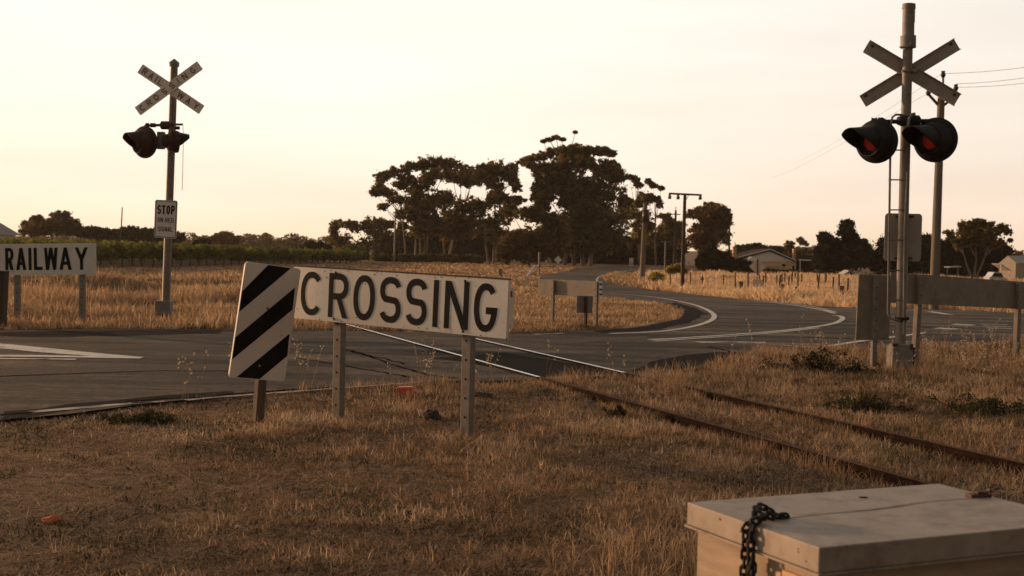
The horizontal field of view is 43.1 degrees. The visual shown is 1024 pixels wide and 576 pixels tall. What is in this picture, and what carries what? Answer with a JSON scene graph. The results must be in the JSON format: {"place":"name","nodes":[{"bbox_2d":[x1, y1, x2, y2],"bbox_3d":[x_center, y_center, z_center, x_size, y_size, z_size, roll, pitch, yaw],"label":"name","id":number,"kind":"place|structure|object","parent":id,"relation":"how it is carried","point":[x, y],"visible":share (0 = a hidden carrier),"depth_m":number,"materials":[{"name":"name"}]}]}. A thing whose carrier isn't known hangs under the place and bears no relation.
{"place":"outdoors","nodes":[
{"label":"outdoors","id":0,"kind":"place"},
{"bbox_2d":[0,223,21,238],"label":"house","id":1,"kind":"structure","parent":0,"point":[5,231],"depth_m":156.05,"materials":[{"name":"metal"}]},
{"bbox_2d":[0,236,1023,575],"bbox_3d":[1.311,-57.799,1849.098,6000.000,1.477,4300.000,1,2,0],"label":"ground","id":2,"kind":"structure","parent":0,"point":[20,516],"depth_m":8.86,"materials":[{"name":"plant"}]},
{"bbox_2d":[0,270,8,326],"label":"timber post","id":3,"kind":"object","parent":2,"relation":"on","point":[4,280],"visible":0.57,"depth_m":22.55,"materials":[{"name":"wood"}]},
{"bbox_2d":[0,243,96,322],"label":"railway sign","id":4,"kind":"object","parent":2,"relation":"on","point":[17,261],"visible":0.81,"depth_m":24.52,"materials":[{"name":"metal"}]},
{"bbox_2d":[18,210,81,239],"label":"dark bush","id":5,"kind":"object","parent":2,"relation":"on","point":[58,222],"visible":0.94,"depth_m":206.29,"materials":[{"name":"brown plant"}]},
{"bbox_2d":[41,515,63,524],"bbox_3d":[-2.597,1.313,7.318,0.105,0.066,0.094,0,2,-37],"label":"orange stone","id":6,"kind":"object","parent":2,"relation":"on","point":[50,519],"visible":0.93,"depth_m":7.29,"materials":[{"name":"stone"}]},
{"bbox_2d":[67,225,117,241],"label":"dark bush","id":7,"kind":"object","parent":2,"relation":"on","point":[97,233],"visible":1,"depth_m":202.59,"materials":[{"name":"green plant"}]},
{"bbox_2d":[108,225,158,242],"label":"dark bush","id":8,"kind":"object","parent":2,"relation":"on","point":[131,233],"visible":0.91,"depth_m":202.85,"materials":[{"name":"green plant"}]},
{"bbox_2d":[98,408,177,426],"bbox_3d":[-3.320,1.158,11.519,0.686,0.173,0.648,1,2,0],"label":"dark weed","id":9,"kind":"object","parent":2,"relation":"on","point":[145,416],"visible":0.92,"depth_m":11.42,"materials":[{"name":"green plant"}]},
{"bbox_2d":[0,238,317,261],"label":"vine row","id":10,"kind":"object","parent":2,"relation":"on","point":[77,240],"visible":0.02,"depth_m":125.60,"materials":[{"name":"green plant"}]},
{"bbox_2d":[122,59,203,316],"bbox_3d":[-7.085,-2.018,26.282,1.597,5.255,0.636,1,2,-13],"label":"railway signal","id":11,"kind":"object","parent":2,"relation":"on","point":[144,141],"visible":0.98,"depth_m":26.16,"materials":[{"name":"metal"}]},
{"bbox_2d":[155,230,186,243],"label":"dark bush","id":12,"kind":"object","parent":2,"relation":"on","point":[181,237],"visible":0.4,"depth_m":203.97,"materials":[{"name":"green plant"}]},
{"bbox_2d":[0,237,347,261],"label":"vine row","id":13,"kind":"object","parent":2,"relation":"on","point":[93,240],"visible":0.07,"depth_m":123.64,"materials":[{"name":"green plant"}]},
{"bbox_2d":[0,237,365,267],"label":"vine row","id":14,"kind":"object","parent":2,"relation":"on","point":[197,253],"visible":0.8,"depth_m":128.68,"materials":[{"name":"green plant"}]},
{"bbox_2d":[174,232,198,244],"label":"horizon tree","id":15,"kind":"object","parent":2,"relation":"on","point":[193,236],"visible":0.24,"depth_m":400.86,"materials":[{"name":"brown plant"}]},
{"bbox_2d":[192,237,212,244],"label":"dark bush","id":16,"kind":"object","parent":2,"relation":"on","point":[203,240],"visible":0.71,"depth_m":197.52,"materials":[{"name":"green plant"}]},
{"bbox_2d":[7,267,400,330],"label":"bank grass","id":17,"kind":"structure","parent":2,"relation":"on","point":[47,297],"depth_m":31.26,"materials":[{"name":"plant"}]},
{"bbox_2d":[207,230,242,244],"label":"dark bush","id":18,"kind":"object","parent":2,"relation":"on","point":[225,238],"visible":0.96,"depth_m":238.95,"materials":[{"name":"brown plant"}]},
{"bbox_2d":[236,236,265,246],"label":"horizon tree","id":19,"kind":"object","parent":2,"relation":"on","point":[251,243],"visible":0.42,"depth_m":382.21,"materials":[{"name":"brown plant"}]},
{"bbox_2d":[242,232,277,247],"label":"horizon tree","id":20,"kind":"object","parent":2,"relation":"on","point":[273,244],"visible":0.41,"depth_m":389.07,"materials":[{"name":"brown plant"}]},
{"bbox_2d":[228,261,300,422],"bbox_3d":[-2.263,0.643,11.652,0.691,1.766,0.212,0,3,-43],"label":"striped marker board","id":21,"kind":"object","parent":2,"relation":"on","point":[264,324],"visible":0.82,"depth_m":11.59,"materials":[{"name":"grey metal"}]},
{"bbox_2d":[248,233,286,248],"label":"horizon tree","id":22,"kind":"object","parent":2,"relation":"on","point":[277,241],"visible":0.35,"depth_m":392.43,"materials":[{"name":"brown plant"}]},
{"bbox_2d":[11,261,578,294],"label":"field grass","id":23,"kind":"structure","parent":2,"relation":"on","point":[488,269],"depth_m":121.86,"materials":[{"name":"plant"}]},
{"bbox_2d":[276,233,315,248],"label":"horizon tree","id":24,"kind":"object","parent":2,"relation":"on","point":[294,239],"visible":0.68,"depth_m":381.96,"materials":[{"name":"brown plant"}]},
{"bbox_2d":[0,310,612,332],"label":"verge grass","id":25,"kind":"structure","parent":2,"relation":"on","point":[50,326],"depth_m":23.70,"materials":[{"name":"plant"}]},
{"bbox_2d":[0,321,612,332],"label":"verge weeds","id":26,"kind":"object","parent":2,"relation":"on","point":[566,329],"visible":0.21,"depth_m":23.99,"materials":[{"name":"beige plant"}]},
{"bbox_2d":[300,240,332,249],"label":"rounded shrub","id":27,"kind":"object","parent":2,"relation":"on","point":[319,244],"visible":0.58,"depth_m":181.77,"materials":[{"name":"green plant"}]},
{"bbox_2d":[0,275,683,332],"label":"field stubble","id":28,"kind":"object","parent":2,"relation":"on","point":[566,297],"visible":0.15,"depth_m":32.43,"materials":[{"name":"plant"}]},
{"bbox_2d":[326,218,363,248],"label":"tree","id":29,"kind":"object","parent":2,"relation":"on","point":[335,239],"visible":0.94,"depth_m":227.85,"materials":[{"name":"green plant"}]},
{"bbox_2d":[337,243,369,261],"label":"rounded shrub","id":30,"kind":"object","parent":2,"relation":"on","point":[354,247],"visible":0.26,"depth_m":174.68,"materials":[{"name":"green plant"}]},
{"bbox_2d":[357,215,396,251],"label":"tree","id":31,"kind":"object","parent":2,"relation":"on","point":[373,227],"visible":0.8,"depth_m":226.71,"materials":[{"name":"green plant"}]},
{"bbox_2d":[368,165,416,255],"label":"gum tree","id":32,"kind":"object","parent":2,"relation":"on","point":[403,182],"visible":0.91,"depth_m":196.09,"materials":[{"name":"green plant"}]},
{"bbox_2d":[370,228,432,256],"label":"thicket","id":33,"kind":"object","parent":2,"relation":"on","point":[385,243],"visible":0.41,"depth_m":217.94,"materials":[{"name":"green plant"}]},
{"bbox_2d":[294,265,510,437],"bbox_3d":[-1.037,0.693,11.491,2.563,1.726,0.117,3,2,37],"label":"crossing sign","id":34,"kind":"object","parent":2,"relation":"on","point":[470,309],"visible":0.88,"depth_m":11.32,"materials":[{"name":"metal"}]},
{"bbox_2d":[396,386,421,395],"bbox_3d":[-1.110,1.112,13.933,0.271,0.116,0.172,1,2,0],"label":"red plastic scrap","id":35,"kind":"object","parent":2,"relation":"on","point":[409,389],"visible":0.81,"depth_m":13.89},
{"bbox_2d":[369,252,484,263],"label":"hedge","id":36,"kind":"object","parent":2,"relation":"on","point":[430,257],"visible":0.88,"depth_m":188.89,"materials":[{"name":"green plant"}]},
{"bbox_2d":[398,154,462,253],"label":"gum tree","id":37,"kind":"object","parent":2,"relation":"on","point":[425,222],"visible":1,"depth_m":197.20,"materials":[{"name":"green plant"}]},
{"bbox_2d":[422,409,440,420],"bbox_3d":[-0.751,1.204,12.075,0.183,0.141,0.192,1,2,0],"label":"soil clod","id":38,"kind":"object","parent":2,"relation":"on","point":[427,414],"visible":0.73,"depth_m":12.03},
{"bbox_2d":[417,230,472,258],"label":"thicket","id":39,"kind":"object","parent":2,"relation":"on","point":[435,246],"visible":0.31,"depth_m":218.01,"materials":[{"name":"green plant"}]},
{"bbox_2d":[434,161,490,254],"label":"gum tree","id":40,"kind":"object","parent":2,"relation":"on","point":[461,213],"visible":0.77,"depth_m":200.95,"materials":[{"name":"green plant"}]},
{"bbox_2d":[459,226,514,261],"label":"thicket","id":41,"kind":"object","parent":2,"relation":"on","point":[476,245],"visible":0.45,"depth_m":217.36,"materials":[{"name":"green plant"}]},
{"bbox_2d":[2,344,979,427],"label":"shoulder gravel","id":42,"kind":"structure","parent":2,"relation":"on","point":[266,392],"depth_m":13.24,"materials":[{"name":"gravel"}]},
{"bbox_2d":[468,158,527,262],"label":"gum tree","id":43,"kind":"object","parent":2,"relation":"on","point":[489,173],"visible":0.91,"depth_m":194.42,"materials":[{"name":"green plant"}]},
{"bbox_2d":[509,287,513,326],"bbox_3d":[-0.021,0.403,25.447,0.110,0.851,0.037,1,2,0],"label":"guide post","id":44,"kind":"object","parent":2,"relation":"on","point":[511,314],"visible":0.71,"depth_m":25.43,"materials":[{"name":"plastic"}]},
{"bbox_2d":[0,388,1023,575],"bbox_3d":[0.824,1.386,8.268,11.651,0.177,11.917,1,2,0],"label":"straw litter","id":45,"kind":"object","parent":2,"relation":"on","point":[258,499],"visible":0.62,"depth_m":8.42,"materials":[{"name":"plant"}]},
{"bbox_2d":[0,364,1023,575],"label":"dead weeds","id":46,"kind":"object","parent":2,"relation":"on","point":[160,527],"visible":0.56,"depth_m":8.28,"materials":[{"name":"brown plant"}]},
{"bbox_2d":[494,202,570,266],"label":"shrubby tree","id":47,"kind":"object","parent":2,"relation":"on","point":[528,243],"visible":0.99,"depth_m":163.31,"materials":[{"name":"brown plant"}]},
{"bbox_2d":[546,249,587,262],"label":"thicket","id":48,"kind":"object","parent":2,"relation":"on","point":[569,258],"visible":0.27,"depth_m":218.00,"materials":[{"name":"green plant"}]},
{"bbox_2d":[538,279,598,326],"bbox_3d":[1.160,0.434,27.434,1.740,1.215,0.107,3,3,44],"label":"bare sign back","id":49,"kind":"object","parent":2,"relation":"on","point":[552,288],"visible":0.77,"depth_m":27.41,"materials":[{"name":"metal"}]},
{"bbox_2d":[516,130,634,265],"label":"gum tree","id":50,"kind":"object","parent":2,"relation":"on","point":[590,219],"visible":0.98,"depth_m":189.40,"materials":[{"name":"green plant"}]},
{"bbox_2d":[576,296,592,327],"bbox_3d":[1.486,0.619,26.328,0.062,0.931,0.501,3,3,44],"label":"bare board back","id":51,"kind":"object","parent":2,"relation":"on","point":[584,304],"visible":0.94,"depth_m":26.30,"materials":[{"name":"grey metal"}]},
{"bbox_2d":[179,318,1023,401],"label":"seed stalks","id":52,"kind":"object","parent":2,"relation":"on","point":[984,362],"visible":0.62,"depth_m":17.16,"materials":[{"name":"plant"}]},
{"bbox_2d":[178,314,1023,383],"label":"seed heads","id":53,"kind":"object","parent":52,"relation":"attached to","point":[736,352],"visible":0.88,"depth_m":17.64,"materials":[{"name":"plant"}]},
{"bbox_2d":[577,229,630,263],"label":"thicket","id":54,"kind":"object","parent":2,"relation":"on","point":[600,257],"visible":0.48,"depth_m":218.76,"materials":[{"name":"green plant"}]},
{"bbox_2d":[602,404,626,416],"bbox_3d":[1.011,1.211,12.773,0.286,0.169,0.188,1,2,0],"label":"dark weed","id":55,"kind":"object","parent":2,"relation":"on","point":[620,408],"visible":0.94,"depth_m":12.75,"materials":[{"name":"green plant"}]},
{"bbox_2d":[600,270,668,290],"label":"spit grass","id":56,"kind":"structure","parent":2,"relation":"on","point":[615,277],"depth_m":100.01,"materials":[{"name":"plant"}]},
{"bbox_2d":[346,324,932,486],"bbox_3d":[1.128,1.238,13.607,0.137,0.150,25.264,1,2,-21],"label":"railway rail","id":57,"kind":"object","parent":2,"relation":"on","point":[891,478],"visible":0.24,"depth_m":11.51,"materials":[{"name":"metal"}]},
{"bbox_2d":[616,173,664,265],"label":"gum tree","id":58,"kind":"object","parent":2,"relation":"on","point":[639,201],"visible":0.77,"depth_m":205.58,"materials":[{"name":"green plant"}]},
{"bbox_2d":[637,203,651,277],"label":"power pole","id":59,"kind":"object","parent":2,"relation":"on","point":[645,216],"visible":0.86,"depth_m":106.19,"materials":[{"name":"wood"}]},
{"bbox_2d":[618,231,676,264],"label":"thicket","id":60,"kind":"object","parent":2,"relation":"on","point":[660,253],"visible":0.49,"depth_m":219.39,"materials":[{"name":"green plant"}]},
{"bbox_2d":[647,272,665,281],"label":"yellow shrub","id":61,"kind":"object","parent":2,"relation":"on","point":[652,276],"visible":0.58,"depth_m":98.76,"materials":[{"name":"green plant"}]},
{"bbox_2d":[295,334,1023,392],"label":"roadside grass","id":62,"kind":"structure","parent":2,"relation":"on","point":[766,350],"depth_m":18.14,"materials":[{"name":"plant"}]},
{"bbox_2d":[656,212,690,264],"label":"gum tree","id":63,"kind":"object","parent":2,"relation":"on","point":[667,227],"visible":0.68,"depth_m":224.21,"materials":[{"name":"green plant"}]},
{"bbox_2d":[670,206,679,264],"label":"power pole","id":64,"kind":"object","parent":2,"relation":"on","point":[674,247],"visible":0.82,"depth_m":189.71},
{"bbox_2d":[664,263,687,274],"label":"yellow shrub","id":65,"kind":"object","parent":2,"relation":"on","point":[674,268],"visible":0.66,"depth_m":119.80,"materials":[{"name":"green plant"}]},
{"bbox_2d":[668,193,701,286],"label":"power pole","id":66,"kind":"object","parent":2,"relation":"on","point":[682,278],"visible":0.97,"depth_m":82.55,"materials":[{"name":"wood"}]},
{"bbox_2d":[693,243,723,272],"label":"dark bush","id":67,"kind":"object","parent":2,"relation":"on","point":[707,259],"visible":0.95,"depth_m":148.01,"materials":[{"name":"green plant"}]},
{"bbox_2d":[685,200,734,252],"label":"gum tree","id":68,"kind":"object","parent":2,"relation":"on","point":[710,227],"visible":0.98,"depth_m":197.68,"materials":[{"name":"green plant"}]},
{"bbox_2d":[713,248,737,272],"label":"dark bush","id":69,"kind":"object","parent":2,"relation":"on","point":[726,256],"visible":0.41,"depth_m":149.99,"materials":[{"name":"green plant"}]},
{"bbox_2d":[723,257,753,273],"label":"dark bush","id":70,"kind":"object","parent":2,"relation":"on","point":[741,265],"visible":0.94,"depth_m":148.55,"materials":[{"name":"green plant"}]},
{"bbox_2d":[476,338,1023,475],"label":"railway rail","id":71,"kind":"object","parent":2,"relation":"on","point":[966,454],"visible":0.31,"depth_m":11.69,"materials":[{"name":"metal"}]},
{"bbox_2d":[656,271,852,294],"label":"wire fence","id":72,"kind":"object","parent":2,"relation":"on","point":[838,283],"visible":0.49,"depth_m":70.42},
{"bbox_2d":[749,259,765,287],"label":"diamond sign back","id":73,"kind":"object","parent":2,"relation":"on","point":[757,266],"visible":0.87,"depth_m":70.30,"materials":[{"name":"grey metal"}]},
{"bbox_2d":[731,247,796,269],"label":"house","id":74,"kind":"structure","parent":2,"relation":"on","point":[770,258],"depth_m":184.94,"materials":[{"name":"metal"}]},
{"bbox_2d":[517,381,1023,503],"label":"track ballast","id":75,"kind":"structure","parent":2,"relation":"on","point":[845,445],"depth_m":10.99,"materials":[{"name":"gravel"}]},
{"bbox_2d":[520,371,1023,496],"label":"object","id":76,"kind":"structure","parent":2,"relation":"on","point":[676,382],"depth_m":12.24,"materials":[{"name":"metal"}]},
{"bbox_2d":[779,236,810,255],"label":"tree","id":77,"kind":"object","parent":2,"relation":"on","point":[789,246],"visible":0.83,"depth_m":259.13,"materials":[{"name":"green plant"}]},
{"bbox_2d":[760,268,837,273],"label":"hedge","id":78,"kind":"object","parent":2,"relation":"on","point":[772,270],"visible":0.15,"depth_m":164.31,"materials":[{"name":"green plant"}]},
{"bbox_2d":[787,255,814,270],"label":"carport","id":79,"kind":"object","parent":2,"relation":"on","point":[802,262],"visible":0.45,"depth_m":191.46,"materials":[{"name":"metal"}]},
{"bbox_2d":[759,344,882,373],"bbox_3d":[4.240,1.002,17.882,1.617,0.456,0.918,1,2,-15],"label":"dark weed","id":80,"kind":"object","parent":2,"relation":"on","point":[813,362],"visible":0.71,"depth_m":17.80,"materials":[{"name":"green plant"}]},
{"bbox_2d":[629,269,1023,312],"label":"dry grass field","id":81,"kind":"structure","parent":2,"relation":"on","point":[824,295],"depth_m":75.41,"materials":[{"name":"plant"}]},
{"bbox_2d":[817,362,875,374],"bbox_3d":[4.563,1.118,17.552,0.906,0.243,0.625,1,2,0],"label":"dark weed","id":82,"kind":"object","parent":2,"relation":"on","point":[849,369],"visible":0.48,"depth_m":17.45,"materials":[{"name":"green plant"}]},
{"bbox_2d":[809,218,887,274],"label":"dark tree","id":83,"kind":"object","parent":2,"relation":"on","point":[851,248],"visible":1,"depth_m":157.69,"materials":[{"name":"green plant"}]},
{"bbox_2d":[684,484,1023,575],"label":"wooden box","id":84,"kind":"object","parent":2,"relation":"on","point":[931,530],"visible":1,"depth_m":4.22,"materials":[{"name":"wood"}]},
{"bbox_2d":[739,502,789,575],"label":"chain","id":85,"kind":"object","parent":84,"relation":"hanging from","point":[749,566],"visible":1,"depth_m":4.17,"materials":[{"name":"metal"}]},
{"bbox_2d":[693,333,1023,486],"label":"green weeds","id":86,"kind":"object","parent":2,"relation":"on","point":[890,397],"visible":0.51,"depth_m":14.29,"materials":[{"name":"green plant"}]},
{"bbox_2d":[819,389,913,412],"bbox_3d":[3.710,1.213,13.640,0.948,0.287,0.834,1,2,0],"label":"dark weed","id":87,"kind":"object","parent":2,"relation":"on","point":[864,399],"visible":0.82,"depth_m":13.54,"materials":[{"name":"green plant"}]},
{"bbox_2d":[855,274,890,364],"bbox_3d":[5.261,0.607,18.821,0.628,1.610,0.074,0,2,-24],"label":"bare board back","id":88,"kind":"object","parent":2,"relation":"on","point":[872,321],"visible":0.76,"depth_m":18.79,"materials":[{"name":"grey metal"}]},
{"bbox_2d":[872,235,923,274],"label":"dark bush","id":89,"kind":"object","parent":2,"relation":"on","point":[880,247],"visible":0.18,"depth_m":171.23,"materials":[{"name":"green plant"}]},
{"bbox_2d":[842,3,960,371],"bbox_3d":[5.475,-1.407,18.241,1.792,5.232,0.810,1,2,0],"label":"railway signal","id":90,"kind":"object","parent":2,"relation":"on","point":[875,140],"visible":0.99,"depth_m":18.32,"materials":[{"name":"metal"}]},
{"bbox_2d":[909,232,948,274],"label":"dark bush","id":91,"kind":"object","parent":2,"relation":"on","point":[923,266],"visible":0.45,"depth_m":169.27,"materials":[{"name":"green plant"}]},
{"bbox_2d":[926,71,957,309],"bbox_3d":[14.481,-3.113,43.973,1.118,8.486,0.333,1,2,0],"label":"power pole","id":92,"kind":"object","parent":2,"relation":"on","point":[940,103],"visible":0.58,"depth_m":43.87,"materials":[{"name":"brown wood"}]},
{"bbox_2d":[889,272,1023,364],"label":"bare sign back","id":93,"kind":"object","parent":2,"relation":"on","point":[945,290],"visible":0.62,"depth_m":19.99,"materials":[{"name":"metal"}]},
{"bbox_2d":[940,236,982,276],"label":"dark bush","id":94,"kind":"object","parent":2,"relation":"on","point":[953,257],"visible":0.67,"depth_m":169.49,"materials":[{"name":"green plant"}]},
{"bbox_2d":[925,391,1023,416],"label":"dark weed","id":95,"kind":"object","parent":2,"relation":"on","point":[991,402],"visible":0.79,"depth_m":13.45,"materials":[{"name":"green plant"}]},
{"bbox_2d":[942,218,1013,277],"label":"gum tree","id":96,"kind":"object","parent":2,"relation":"on","point":[980,232],"visible":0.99,"depth_m":148.62,"materials":[{"name":"green plant"}]},
{"bbox_2d":[959,237,1015,276],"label":"dark bush","id":97,"kind":"object","parent":2,"relation":"on","point":[997,256],"visible":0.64,"depth_m":169.37,"materials":[{"name":"green plant"}]},
{"bbox_2d":[983,272,1005,280],"bbox_3d":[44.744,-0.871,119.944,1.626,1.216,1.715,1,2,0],"label":"parked car","id":98,"kind":"object","parent":2,"relation":"on","point":[994,275],"visible":0.37,"depth_m":119.20,"materials":[{"name":"silver metal"}]},
{"bbox_2d":[999,256,1023,279],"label":"shed","id":99,"kind":"structure","parent":2,"relation":"on","point":[1014,265],"depth_m":140.35,"materials":[{"name":"metal"}]},
{"bbox_2d":[0,266,1023,419],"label":"road","id":100,"kind":"structure","parent":0,"point":[25,392],"depth_m":20.05,"materials":[{"name":"asphalt"}]},
{"bbox_2d":[0,343,141,359],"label":"painted island","id":101,"kind":"structure","parent":100,"relation":"on","point":[49,350],"depth_m":17.57,"materials":[{"name":"paint"}]},
{"bbox_2d":[0,336,647,375],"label":"worn road patches","id":102,"kind":"object","parent":100,"relation":"on","point":[56,370],"visible":0.91,"depth_m":18.65,"materials":[{"name":"asphalt"}]},
{"bbox_2d":[0,303,749,419],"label":"road patches","id":103,"kind":"object","parent":100,"relation":"on","point":[540,367],"visible":0.93,"depth_m":18.37,"materials":[{"name":"asphalt"}]},
{"bbox_2d":[0,332,754,414],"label":"road cracks","id":104,"kind":"object","parent":100,"relation":"on","point":[352,351],"visible":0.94,"depth_m":16.12,"materials":[{"name":"asphalt"}]},
{"bbox_2d":[29,297,1001,411],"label":"worn road markings","id":105,"kind":"object","parent":100,"relation":"on","point":[57,409],"visible":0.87,"depth_m":13.20,"materials":[{"name":"paint"}]},
{"bbox_2d":[596,270,1011,346],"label":"road markings","id":106,"kind":"object","parent":100,"relation":"on","point":[714,317],"visible":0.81,"depth_m":27.71,"materials":[{"name":"paint"}]},
{"bbox_2d":[0,0,1023,251],"label":"sky","id":107,"kind":"structure","parent":0,"point":[304,101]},
{"bbox_2d":[510,297,684,332],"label":"island grass","id":108,"kind":"structure","parent":0,"point":[632,313],"depth_m":32.77,"materials":[{"name":"plant"}]},
{"bbox_2d":[734,242,786,255],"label":"dark bush","id":109,"kind":"object","parent":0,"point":[750,246],"visible":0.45,"depth_m":248.22,"materials":[{"name":"green plant"}]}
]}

